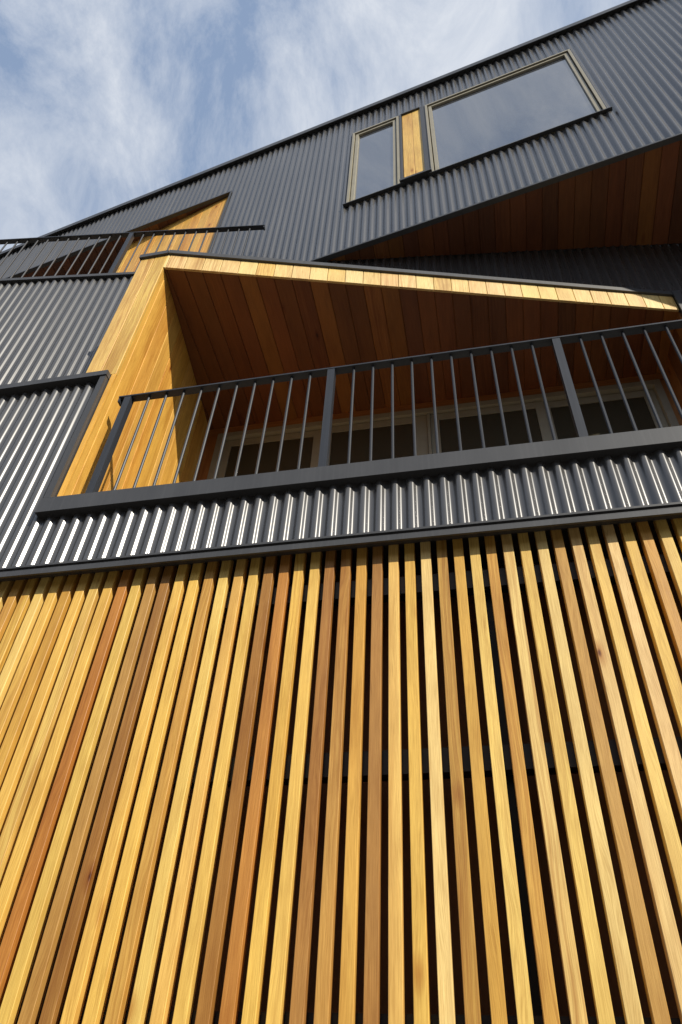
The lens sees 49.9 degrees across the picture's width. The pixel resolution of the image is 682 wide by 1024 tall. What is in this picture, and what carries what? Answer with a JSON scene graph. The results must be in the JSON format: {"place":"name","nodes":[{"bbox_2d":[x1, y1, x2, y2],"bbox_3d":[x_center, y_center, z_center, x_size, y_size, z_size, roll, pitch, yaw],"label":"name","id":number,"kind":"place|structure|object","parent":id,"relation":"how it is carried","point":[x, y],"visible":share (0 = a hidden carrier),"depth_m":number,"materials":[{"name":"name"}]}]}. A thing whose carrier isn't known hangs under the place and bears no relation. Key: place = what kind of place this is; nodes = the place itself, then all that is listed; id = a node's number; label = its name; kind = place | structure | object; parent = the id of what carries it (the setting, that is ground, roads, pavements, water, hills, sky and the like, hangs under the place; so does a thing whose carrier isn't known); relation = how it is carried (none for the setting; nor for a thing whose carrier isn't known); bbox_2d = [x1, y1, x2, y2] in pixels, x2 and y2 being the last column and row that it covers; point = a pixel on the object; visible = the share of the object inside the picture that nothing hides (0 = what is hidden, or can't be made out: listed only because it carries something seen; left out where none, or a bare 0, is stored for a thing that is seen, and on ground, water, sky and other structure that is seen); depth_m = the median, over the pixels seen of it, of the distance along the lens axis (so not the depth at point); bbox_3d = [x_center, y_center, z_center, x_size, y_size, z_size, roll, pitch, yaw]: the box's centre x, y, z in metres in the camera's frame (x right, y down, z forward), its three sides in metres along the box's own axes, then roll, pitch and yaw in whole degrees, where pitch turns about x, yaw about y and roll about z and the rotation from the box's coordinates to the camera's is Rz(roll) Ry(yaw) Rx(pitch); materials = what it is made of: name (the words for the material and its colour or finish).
{"place":"outdoors","nodes":[
{"label":"outdoors","id":0,"kind":"place"},
{"bbox_2d":[0,0,628,251],"label":"sky","id":1,"kind":"structure","parent":0,"point":[105,104],"materials":[{"name":"blue"}]},
{"bbox_3d":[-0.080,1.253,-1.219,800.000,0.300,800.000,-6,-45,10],"label":"ground","id":2,"kind":"structure","parent":0,"visible":0},
{"bbox_2d":[0,0,681,1017],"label":"apartment building","id":3,"kind":"structure","parent":2,"relation":"on","point":[526,190],"depth_m":6.11,"materials":[{"name":"grey paint"}]},
{"bbox_2d":[0,224,264,278],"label":"balcony railing","id":4,"kind":"object","parent":3,"relation":"on","point":[130,236],"visible":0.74,"depth_m":7.68,"materials":[{"name":"metal"}]},
{"bbox_2d":[0,518,681,1023],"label":"batten screen","id":5,"kind":"object","parent":3,"relation":"attached to","point":[50,632],"visible":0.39,"depth_m":2.67,"materials":[{"name":"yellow wood"}]},
{"bbox_2d":[342,116,404,207],"bbox_3d":[0.391,-3.987,8.288,0.667,2.087,0.098,-13,-47,17],"label":"window","id":6,"kind":"structure","parent":3,"relation":"in","point":[375,152],"depth_m":8.22,"materials":[{"name":"glass"}]},
{"bbox_2d":[85,319,681,492],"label":"balcony railing","id":7,"kind":"object","parent":3,"relation":"on","point":[125,402],"visible":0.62,"depth_m":4.22,"materials":[{"name":"metal"}]},
{"bbox_2d":[207,379,679,478],"bbox_3d":[0.740,0.043,5.793,4.014,2.676,0.105,-6,-45,10],"label":"balcony door","id":8,"kind":"structure","parent":3,"relation":"in","point":[643,416],"depth_m":6.48,"materials":[{"name":"paint"}]},
{"bbox_2d":[424,49,612,175],"bbox_3d":[1.774,-4.301,7.874,1.782,2.087,0.123,-13,-47,17],"label":"window","id":9,"kind":"structure","parent":3,"relation":"in","point":[553,93],"depth_m":7.80,"materials":[{"name":"glass"}]}
]}

